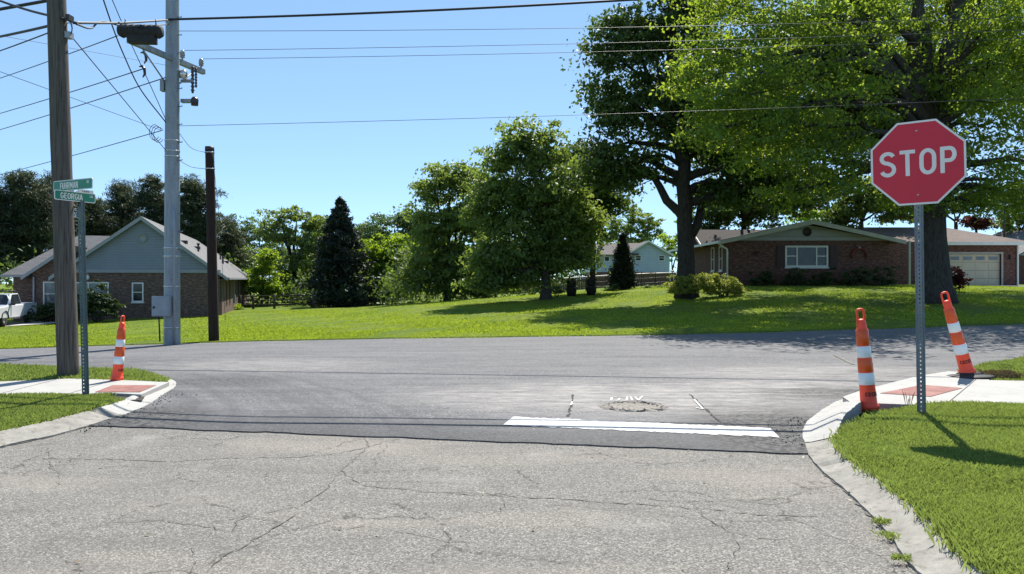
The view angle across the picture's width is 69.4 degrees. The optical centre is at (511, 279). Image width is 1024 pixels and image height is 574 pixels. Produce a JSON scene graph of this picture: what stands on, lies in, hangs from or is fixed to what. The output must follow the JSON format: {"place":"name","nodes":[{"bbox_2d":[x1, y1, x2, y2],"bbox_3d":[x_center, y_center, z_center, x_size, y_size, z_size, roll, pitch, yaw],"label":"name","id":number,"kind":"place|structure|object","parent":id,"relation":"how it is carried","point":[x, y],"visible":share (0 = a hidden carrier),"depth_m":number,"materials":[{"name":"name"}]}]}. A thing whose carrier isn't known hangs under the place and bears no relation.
{"place":"outdoors","nodes":[
{"label":"outdoors","id":0,"kind":"place"},
{"bbox_2d":[6,321,54,325],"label":"driveway","id":1,"kind":"structure","parent":0,"point":[19,323],"depth_m":38.81,"materials":[{"name":"concrete"}]},
{"bbox_2d":[0,290,36,326],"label":"pickup truck","id":2,"kind":"object","parent":1,"relation":"on","point":[12,305],"visible":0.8,"depth_m":37.79,"materials":[{"name":"white metal"}]},
{"bbox_2d":[0,379,168,396],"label":"sidewalk","id":3,"kind":"structure","parent":0,"point":[126,388],"depth_m":9.26,"materials":[{"name":"concrete"}]},
{"bbox_2d":[110,315,125,380],"bbox_3d":[-5.231,0.910,9.866,0.160,0.866,0.162,4,-2,6],"label":"traffic cone","id":4,"kind":"object","parent":3,"relation":"on","point":[118,365],"visible":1,"depth_m":9.82,"materials":[{"name":"orange"}]},
{"bbox_2d":[0,427,917,573],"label":"old road","id":5,"kind":"structure","parent":0,"point":[198,502],"depth_m":4.56,"materials":[{"name":"asphalt"}]},
{"bbox_2d":[0,407,124,447],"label":"kerb","id":6,"kind":"structure","parent":5,"relation":"on","point":[53,428],"depth_m":6.86,"materials":[{"name":"concrete"}]},
{"bbox_2d":[3,395,916,567],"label":"fallen leaves","id":7,"kind":"object","parent":5,"relation":"on","point":[482,492],"visible":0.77,"depth_m":4.34,"materials":[{"name":"plant"}]},
{"bbox_2d":[870,530,900,539],"bbox_3d":[2.029,1.384,4.014,0.159,0.033,0.113,0,0,24],"label":"weed","id":8,"kind":"object","parent":5,"relation":"on","point":[889,535],"visible":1,"depth_m":4.01,"materials":[{"name":"plant"}]},
{"bbox_2d":[805,438,986,573],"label":"kerb","id":9,"kind":"structure","parent":5,"relation":"on","point":[927,556],"depth_m":4.37,"materials":[{"name":"concrete"}]},
{"bbox_2d":[865,515,896,525],"bbox_3d":[2.130,1.384,4.260,0.147,0.033,0.136,0,0,0],"label":"weed","id":10,"kind":"object","parent":9,"relation":"on","point":[879,520],"visible":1,"depth_m":4.24,"materials":[{"name":"plant"}]},
{"bbox_2d":[890,552,912,563],"bbox_3d":[1.942,1.383,3.693,0.106,0.033,0.099,0,0,25],"label":"weed","id":11,"kind":"object","parent":5,"relation":"on","point":[899,556],"visible":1,"depth_m":3.69,"materials":[{"name":"plant"}]},
{"bbox_2d":[0,324,1023,454],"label":"road","id":12,"kind":"structure","parent":0,"point":[469,389],"depth_m":10.31,"materials":[{"name":"asphalt"}]},
{"bbox_2d":[99,379,175,413],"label":"kerb","id":13,"kind":"structure","parent":12,"relation":"on","point":[129,404],"depth_m":8.26,"materials":[{"name":"concrete"}]},
{"bbox_2d":[80,391,196,431],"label":"asphalt crumbs","id":14,"kind":"object","parent":12,"relation":"on","point":[134,412],"visible":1,"depth_m":7.92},
{"bbox_2d":[598,400,667,411],"bbox_3d":[1.342,1.396,8.153,0.786,0.036,0.586,0,0,0],"label":"asphalt patch","id":15,"kind":"object","parent":12,"relation":"on","point":[632,406],"visible":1,"depth_m":8.16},
{"bbox_2d":[503,416,779,437],"bbox_3d":[1.194,1.403,7.067,2.529,0.001,0.473,0,0,13],"label":"stop line","id":16,"kind":"object","parent":12,"relation":"on","point":[650,427],"visible":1,"depth_m":7.06,"materials":[{"name":"white paint"}]},
{"bbox_2d":[767,417,806,444],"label":"asphalt crumbs","id":17,"kind":"object","parent":12,"relation":"on","point":[789,428],"visible":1,"depth_m":7.13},
{"bbox_2d":[802,398,862,441],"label":"kerb","id":18,"kind":"structure","parent":12,"relation":"on","point":[832,416],"depth_m":7.14,"materials":[{"name":"concrete"}]},
{"bbox_2d":[856,308,879,410],"bbox_3d":[3.755,0.846,7.873,0.202,1.082,0.201,-5,-1,-8],"label":"traffic cone","id":19,"kind":"object","parent":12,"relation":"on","point":[867,388],"visible":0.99,"depth_m":7.81,"materials":[{"name":"orange"}]},
{"bbox_2d":[0,281,1023,348],"bbox_3d":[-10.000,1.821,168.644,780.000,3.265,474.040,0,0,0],"label":"ground","id":20,"kind":"structure","parent":0,"point":[803,314],"depth_m":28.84,"materials":[{"name":"plant"}]},
{"bbox_2d":[0,194,22,266],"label":"pine tree","id":21,"kind":"object","parent":20,"relation":"on","point":[5,247],"visible":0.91,"depth_m":60.02,"materials":[{"name":"green plant"}]},
{"bbox_2d":[0,168,76,280],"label":"pine tree","id":22,"kind":"object","parent":20,"relation":"on","point":[29,207],"visible":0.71,"depth_m":61.25,"materials":[{"name":"green plant"}]},
{"bbox_2d":[23,294,79,321],"bbox_3d":[-24.323,1.621,39.500,3.112,1.681,1.886,0,0,0],"label":"hedge","id":23,"kind":"object","parent":20,"relation":"on","point":[45,311],"visible":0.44,"depth_m":39.28,"materials":[{"name":"green plant"}]},
{"bbox_2d":[30,170,94,251],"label":"pine tree","id":24,"kind":"object","parent":20,"relation":"on","point":[48,179],"visible":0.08,"depth_m":67.87,"materials":[{"name":"green plant"}]},
{"bbox_2d":[73,190,125,235],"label":"pine tree","id":25,"kind":"object","parent":20,"relation":"on","point":[99,226],"visible":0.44,"depth_m":71.47,"materials":[{"name":"green plant"}]},
{"bbox_2d":[77,279,125,321],"bbox_3d":[-21.549,1.135,38.495,2.816,2.355,1.848,0,0,-19],"label":"shrub","id":26,"kind":"object","parent":20,"relation":"on","point":[99,301],"visible":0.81,"depth_m":38.34,"materials":[{"name":"green plant"}]},
{"bbox_2d":[97,177,143,234],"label":"pine tree","id":27,"kind":"object","parent":20,"relation":"on","point":[117,210],"visible":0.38,"depth_m":75.34,"materials":[{"name":"green plant"}]},
{"bbox_2d":[0,216,251,321],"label":"brick house","id":28,"kind":"structure","parent":20,"relation":"on","point":[125,264],"depth_m":41.88,"materials":[{"name":"brown brick"}]},
{"bbox_2d":[43,282,54,308],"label":"window","id":29,"kind":"structure","parent":28,"relation":"in","point":[48,287],"depth_m":41.28,"materials":[{"name":"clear glass"}]},
{"bbox_2d":[76,282,108,301],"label":"window","id":30,"kind":"structure","parent":28,"relation":"in","point":[89,284],"depth_m":41.15,"materials":[{"name":"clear glass"}]},
{"bbox_2d":[131,282,143,302],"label":"window","id":31,"kind":"structure","parent":28,"relation":"in","point":[137,288],"depth_m":41.78,"materials":[{"name":"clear glass"}]},
{"bbox_2d":[114,174,182,229],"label":"pine tree","id":32,"kind":"object","parent":20,"relation":"on","point":[153,206],"visible":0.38,"depth_m":73.14,"materials":[{"name":"green plant"}]},
{"bbox_2d":[127,0,204,344],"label":"metal pole","id":33,"kind":"object","parent":20,"relation":"on","point":[167,305],"visible":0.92,"depth_m":17.26,"materials":[{"name":"metal"}]},
{"bbox_2d":[1,35,117,77],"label":"power line","id":34,"kind":"object","parent":33,"relation":"attached to","point":[68,54],"visible":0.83,"depth_m":17.96,"materials":[{"name":"rubber"}]},
{"bbox_2d":[0,69,141,113],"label":"power line","id":35,"kind":"object","parent":33,"relation":"attached to","point":[77,89],"visible":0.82,"depth_m":19.45,"materials":[{"name":"rubber"}]},
{"bbox_2d":[0,130,160,174],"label":"power line","id":36,"kind":"object","parent":33,"relation":"attached to","point":[86,151],"visible":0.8,"depth_m":19.87,"materials":[{"name":"rubber"}]},
{"bbox_2d":[1,72,162,130],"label":"power line","id":37,"kind":"object","parent":33,"relation":"attached to","point":[81,101],"visible":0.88,"depth_m":15.15,"materials":[{"name":"rubber"}]},
{"bbox_2d":[0,77,165,129],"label":"power line","id":38,"kind":"object","parent":33,"relation":"attached to","point":[89,102],"visible":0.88,"depth_m":19.91,"materials":[{"name":"rubber"}]},
{"bbox_2d":[103,0,165,122],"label":"cable","id":39,"kind":"object","parent":33,"relation":"attached to","point":[128,64],"visible":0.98,"depth_m":15.85,"materials":[{"name":"rubber"}]},
{"bbox_2d":[112,0,165,119],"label":"cable","id":40,"kind":"object","parent":33,"relation":"attached to","point":[140,64],"visible":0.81,"depth_m":16.25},
{"bbox_2d":[168,0,638,20],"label":"cable","id":41,"kind":"object","parent":33,"relation":"attached to","point":[410,11],"visible":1,"depth_m":16.58,"materials":[{"name":"rubber"}]},
{"bbox_2d":[185,98,1017,125],"bbox_3d":[5.902,-4.242,17.950,27.507,1.264,0.012,0,0,-2],"label":"power line","id":42,"kind":"object","parent":33,"relation":"attached to","point":[596,114],"visible":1,"depth_m":17.79,"materials":[{"name":"rubber"}]},
{"bbox_2d":[184,30,1020,50],"bbox_3d":[5.884,-5.999,18.084,27.535,1.062,0.012,0,0,-2],"label":"power line","id":43,"kind":"object","parent":33,"relation":"attached to","point":[615,42],"visible":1,"depth_m":17.97,"materials":[{"name":"rubber"}]},
{"bbox_2d":[217,38,1023,58],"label":"power line","id":44,"kind":"object","parent":33,"relation":"attached to","point":[607,51],"visible":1,"depth_m":18.51,"materials":[{"name":"rubber"}]},
{"bbox_2d":[305,17,1021,30],"bbox_3d":[5.416,-6.122,17.350,26.335,0.693,0.012,0,0,-1],"label":"power line","id":45,"kind":"object","parent":33,"relation":"attached to","point":[656,26],"visible":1,"depth_m":17.32,"materials":[{"name":"rubber"}]},
{"bbox_2d":[158,172,235,247],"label":"pine tree","id":46,"kind":"object","parent":20,"relation":"on","point":[193,219],"visible":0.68,"depth_m":69.12,"materials":[{"name":"green plant"}]},
{"bbox_2d":[205,146,218,340],"bbox_3d":[-7.466,-0.827,18.400,0.351,4.964,0.246,0,0,0],"label":"stub pole","id":47,"kind":"object","parent":20,"relation":"on","point":[213,311],"visible":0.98,"depth_m":18.30,"materials":[{"name":"brown wood"}]},
{"bbox_2d":[217,212,264,266],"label":"pine tree","id":48,"kind":"object","parent":20,"relation":"on","point":[231,242],"visible":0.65,"depth_m":81.28,"materials":[{"name":"green plant"}]},
{"bbox_2d":[235,244,261,285],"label":"woodland tree","id":49,"kind":"object","parent":20,"relation":"on","point":[253,260],"visible":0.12,"depth_m":85.58,"materials":[{"name":"green plant"}]},
{"bbox_2d":[230,213,291,270],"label":"woodland tree","id":50,"kind":"object","parent":20,"relation":"on","point":[254,236],"visible":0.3,"depth_m":91.48,"materials":[{"name":"green plant"}]},
{"bbox_2d":[241,248,291,305],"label":"young tree","id":51,"kind":"object","parent":20,"relation":"on","point":[266,261],"visible":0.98,"depth_m":63.57,"materials":[{"name":"green plant"}]},
{"bbox_2d":[239,294,314,308],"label":"split rail fence","id":52,"kind":"object","parent":20,"relation":"on","point":[253,300],"visible":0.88,"depth_m":56.96,"materials":[{"name":"brown wood"}]},
{"bbox_2d":[251,204,326,302],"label":"woodland tree","id":53,"kind":"object","parent":20,"relation":"on","point":[288,237],"visible":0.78,"depth_m":69.49,"materials":[{"name":"green plant"}]},
{"bbox_2d":[272,274,314,302],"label":"woodland tree","id":54,"kind":"object","parent":20,"relation":"on","point":[291,293],"visible":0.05,"depth_m":73.26,"materials":[{"name":"green plant"}]},
{"bbox_2d":[276,214,328,276],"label":"woodland tree","id":55,"kind":"object","parent":20,"relation":"on","point":[320,231],"visible":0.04,"depth_m":87.07,"materials":[{"name":"green plant"}]},
{"bbox_2d":[294,196,382,307],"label":"spruce tree","id":56,"kind":"object","parent":20,"relation":"on","point":[337,256],"visible":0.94,"depth_m":59.09,"materials":[{"name":"green plant"}]},
{"bbox_2d":[358,232,418,303],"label":"woodland tree","id":57,"kind":"object","parent":20,"relation":"on","point":[375,252],"visible":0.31,"depth_m":62.29,"materials":[{"name":"green plant"}]},
{"bbox_2d":[353,203,436,247],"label":"woodland tree","id":58,"kind":"object","parent":20,"relation":"on","point":[372,231],"visible":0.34,"depth_m":79.33,"materials":[{"name":"green plant"}]},
{"bbox_2d":[382,159,520,300],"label":"poplar tree","id":59,"kind":"object","parent":20,"relation":"on","point":[438,251],"visible":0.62,"depth_m":48.24,"materials":[{"name":"green plant"}]},
{"bbox_2d":[0,223,995,307],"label":"woods undergrowth","id":60,"kind":"object","parent":20,"relation":"on","point":[395,299],"visible":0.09,"depth_m":58.02,"materials":[{"name":"green plant"}]},
{"bbox_2d":[450,111,615,299],"bbox_3d":[1.144,-3.713,38.420,8.586,9.858,5.608,0,0,0],"label":"maple tree","id":61,"kind":"object","parent":20,"relation":"on","point":[540,217],"visible":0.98,"depth_m":37.38,"materials":[{"name":"green plant"}]},
{"bbox_2d":[551,285,565,297],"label":"shrub","id":62,"kind":"object","parent":20,"relation":"on","point":[560,291],"visible":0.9,"depth_m":38.92,"materials":[{"name":"green plant"}]},
{"bbox_2d":[566,278,576,295],"bbox_3d":[3.181,0.400,39.600,0.640,1.004,0.630,0,0,0],"label":"planter","id":63,"kind":"object","parent":20,"relation":"on","point":[571,289],"visible":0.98,"depth_m":39.41,"materials":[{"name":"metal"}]},
{"bbox_2d":[566,274,592,287],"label":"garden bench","id":64,"kind":"object","parent":20,"relation":"on","point":[581,280],"visible":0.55,"depth_m":41.31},
{"bbox_2d":[586,276,596,294],"bbox_3d":[4.242,0.333,39.609,0.640,1.008,0.648,0,0,0],"label":"planter","id":65,"kind":"object","parent":20,"relation":"on","point":[591,290],"visible":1,"depth_m":39.42,"materials":[{"name":"metal"}]},
{"bbox_2d":[512,272,675,293],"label":"board fence","id":66,"kind":"object","parent":20,"relation":"on","point":[651,276],"visible":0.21,"depth_m":66.00,"materials":[{"name":"wood"}]},
{"bbox_2d":[556,137,641,291],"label":"ash tree","id":67,"kind":"object","parent":20,"relation":"on","point":[609,202],"visible":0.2,"depth_m":42.26,"materials":[{"name":"green plant"}]},
{"bbox_2d":[605,230,639,289],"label":"arborvitae","id":68,"kind":"object","parent":20,"relation":"on","point":[623,275],"visible":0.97,"depth_m":44.63,"materials":[{"name":"green plant"}]},
{"bbox_2d":[576,271,672,291],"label":"wire fence","id":69,"kind":"object","parent":20,"relation":"on","point":[655,277],"visible":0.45,"depth_m":46.48,"materials":[{"name":"metal"}]},
{"bbox_2d":[584,240,673,284],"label":"two storey house","id":70,"kind":"structure","parent":20,"relation":"on","point":[649,256],"depth_m":92.00,"materials":[{"name":"blue"}]},
{"bbox_2d":[600,204,667,242],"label":"woodland tree","id":71,"kind":"object","parent":20,"relation":"on","point":[644,234],"visible":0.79,"depth_m":119.11,"materials":[{"name":"green plant"}]},
{"bbox_2d":[657,220,677,271],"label":"woodland tree","id":72,"kind":"object","parent":20,"relation":"on","point":[673,244],"visible":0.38,"depth_m":104.41,"materials":[{"name":"green plant"}]},
{"bbox_2d":[661,272,721,299],"bbox_3d":[8.028,0.313,33.034,2.663,1.295,1.417,0,0,0],"label":"shrub","id":73,"kind":"object","parent":20,"relation":"on","point":[685,285],"visible":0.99,"depth_m":32.85,"materials":[{"name":"green plant"}]},
{"bbox_2d":[545,0,854,298],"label":"oak tree","id":74,"kind":"object","parent":20,"relation":"on","point":[632,171],"visible":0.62,"depth_m":33.57,"materials":[{"name":"green plant"}]},
{"bbox_2d":[700,272,752,296],"bbox_3d":[9.644,0.238,33.683,2.534,1.202,1.546,0,0,0],"label":"shrub","id":75,"kind":"object","parent":20,"relation":"on","point":[730,285],"visible":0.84,"depth_m":33.36,"materials":[{"name":"green plant"}]},
{"bbox_2d":[747,270,776,285],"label":"shrub","id":76,"kind":"object","parent":20,"relation":"on","point":[764,278],"visible":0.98,"depth_m":40.09,"materials":[{"name":"green plant"}]},
{"bbox_2d":[669,92,900,241],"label":"woodland tree","id":77,"kind":"object","parent":20,"relation":"on","point":[725,218],"visible":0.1,"depth_m":55.33,"materials":[{"name":"green plant"}]},
{"bbox_2d":[768,267,817,285],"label":"shrub","id":78,"kind":"object","parent":20,"relation":"on","point":[794,282],"visible":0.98,"depth_m":40.11,"materials":[{"name":"green plant"}]},
{"bbox_2d":[782,208,831,224],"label":"woodland tree","id":79,"kind":"object","parent":20,"relation":"on","point":[815,214],"visible":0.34,"depth_m":84.50,"materials":[{"name":"green plant"}]},
{"bbox_2d":[805,266,837,285],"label":"shrub","id":80,"kind":"object","parent":20,"relation":"on","point":[822,281],"visible":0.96,"depth_m":40.04,"materials":[{"name":"green plant"}]},
{"bbox_2d":[645,0,1023,303],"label":"shade tree","id":81,"kind":"object","parent":20,"relation":"on","point":[929,71],"visible":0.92,"depth_m":25.13,"materials":[{"name":"green plant"}]},
{"bbox_2d":[669,212,1023,285],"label":"ranch house","id":82,"kind":"structure","parent":20,"relation":"on","point":[813,247],"depth_m":41.53,"materials":[{"name":"red brick"}]},
{"bbox_2d":[784,246,828,267],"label":"window","id":83,"kind":"structure","parent":82,"relation":"in","point":[795,256],"depth_m":41.53,"materials":[{"name":"glass"}]},
{"bbox_2d":[949,254,999,285],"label":"garage door","id":84,"kind":"structure","parent":82,"relation":"in","point":[974,265],"depth_m":48.12,"materials":[{"name":"beige metal"}]},
{"bbox_2d":[836,265,873,286],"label":"shrub","id":85,"kind":"object","parent":20,"relation":"on","point":[851,280],"visible":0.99,"depth_m":40.02,"materials":[{"name":"green plant"}]},
{"bbox_2d":[811,170,913,227],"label":"woodland tree","id":86,"kind":"object","parent":20,"relation":"on","point":[858,211],"visible":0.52,"depth_m":51.53,"materials":[{"name":"green plant"}]},
{"bbox_2d":[862,265,900,285],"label":"shrub","id":87,"kind":"object","parent":20,"relation":"on","point":[883,280],"visible":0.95,"depth_m":40.11,"materials":[{"name":"green plant"}]},
{"bbox_2d":[912,189,1000,229],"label":"woodland tree","id":88,"kind":"object","parent":20,"relation":"on","point":[956,211],"visible":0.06,"depth_m":65.81,"materials":[{"name":"green plant"}]},
{"bbox_2d":[951,266,972,291],"bbox_3d":[19.776,0.011,33.040,1.575,1.270,1.319,0,0,0],"label":"shrub","id":89,"kind":"object","parent":20,"relation":"on","point":[958,280],"visible":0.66,"depth_m":32.82,"materials":[{"name":"red plant"}]},
{"bbox_2d":[954,215,999,232],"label":"woodland tree","id":90,"kind":"object","parent":20,"relation":"on","point":[980,223],"visible":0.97,"depth_m":63.64,"materials":[{"name":"red plant"}]},
{"bbox_2d":[986,185,1023,232],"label":"woodland tree","id":91,"kind":"object","parent":20,"relation":"on","point":[1010,227],"visible":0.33,"depth_m":61.89,"materials":[{"name":"green plant"}]},
{"bbox_2d":[993,230,1023,283],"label":"neighbour house","id":92,"kind":"structure","parent":20,"relation":"on","point":[1017,234],"depth_m":57.23,"materials":[{"name":"red brick"}]},
{"bbox_2d":[0,0,1023,283],"label":"sky","id":93,"kind":"structure","parent":0,"point":[371,164],"materials":[{"name":"blue"}]},
{"bbox_2d":[843,371,1023,409],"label":"sidewalk","id":94,"kind":"structure","parent":0,"point":[943,386],"depth_m":8.85,"materials":[{"name":"concrete"}]},
{"bbox_2d":[940,291,996,378],"bbox_3d":[6.160,0.799,10.206,0.596,1.332,0.601,-17,2,12],"label":"traffic cone","id":95,"kind":"object","parent":94,"relation":"on","point":[967,370],"visible":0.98,"depth_m":10.14,"materials":[{"name":"orange"}]},
{"bbox_2d":[976,368,1023,378],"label":"sod clump","id":96,"kind":"object","parent":94,"relation":"on","point":[1008,373],"visible":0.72,"depth_m":10.16,"materials":[{"name":"plant"}]},
{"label":"grass verge","id":97,"kind":"structure","parent":0,"visible":0},
{"bbox_2d":[46,0,79,376],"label":"utility pole","id":98,"kind":"object","parent":97,"relation":"on","point":[59,34],"visible":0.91,"depth_m":10.15,"materials":[{"name":"brown wood"}]},
{"bbox_2d":[0,0,45,10],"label":"cable","id":99,"kind":"object","parent":98,"relation":"attached to","point":[24,4],"visible":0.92,"depth_m":14.98,"materials":[{"name":"rubber"}]},
{"bbox_2d":[0,25,46,37],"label":"cable","id":100,"kind":"object","parent":98,"relation":"attached to","point":[25,31],"visible":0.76,"depth_m":11.33,"materials":[{"name":"rubber"}]},
{"bbox_2d":[0,0,66,20],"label":"cable","id":101,"kind":"object","parent":98,"relation":"attached to","point":[29,10],"visible":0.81,"depth_m":11.03,"materials":[{"name":"rubber"}]},
{"bbox_2d":[74,39,165,150],"bbox_3d":[-7.079,-3.175,13.750,0.016,0.360,7.170,0,0,-16],"label":"cable","id":102,"kind":"object","parent":98,"relation":"attached to","point":[116,90],"visible":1,"depth_m":12.48,"materials":[{"name":"rubber"}]},
{"bbox_2d":[73,19,168,23],"bbox_3d":[-7.106,-4.805,13.734,0.166,2.497,7.165,0,0,-15],"label":"cable","id":103,"kind":"object","parent":98,"relation":"attached to","point":[84,22],"visible":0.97,"depth_m":13.15,"materials":[{"name":"rubber"}]},
{"bbox_2d":[116,18,163,44],"bbox_3d":[-7.535,-5.036,15.000,0.859,0.500,0.284,0,0,-4],"label":"splice case","id":104,"kind":"object","parent":103,"relation":"hanging from","point":[146,34],"visible":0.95,"depth_m":14.90,"materials":[{"name":"black plastic"}]},
{"bbox_2d":[76,21,168,28],"bbox_3d":[-7.120,-4.748,13.725,0.219,2.407,7.170,0,0,-16],"label":"cable","id":105,"kind":"object","parent":98,"relation":"attached to","point":[92,27],"visible":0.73,"depth_m":12.36,"materials":[{"name":"rubber"}]},
{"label":"grass verge","id":106,"kind":"structure","parent":0,"visible":0},
{"bbox_2d":[0,355,1023,573],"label":"grass","id":107,"kind":"structure","parent":106,"relation":"on","point":[906,441],"depth_m":5.63,"materials":[{"name":"plant"}]},
{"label":"grass verge","id":108,"kind":"structure","parent":0,"visible":0},
{"bbox_2d":[871,119,966,412],"bbox_3d":[3.994,-0.103,7.285,0.831,2.927,0.062,0,0,32],"label":"stop sign","id":109,"kind":"object","parent":108,"relation":"on","point":[918,163],"visible":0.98,"depth_m":7.27,"materials":[{"name":"metal"}]},
{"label":"grass verge","id":110,"kind":"structure","parent":0,"visible":0},
{"bbox_2d":[53,178,95,394],"bbox_3d":[-5.044,0.106,8.490,0.582,2.510,0.430,0,0,-9],"label":"street sign","id":111,"kind":"object","parent":110,"relation":"on","point":[62,189],"visible":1,"depth_m":8.54,"materials":[{"name":"metal"}]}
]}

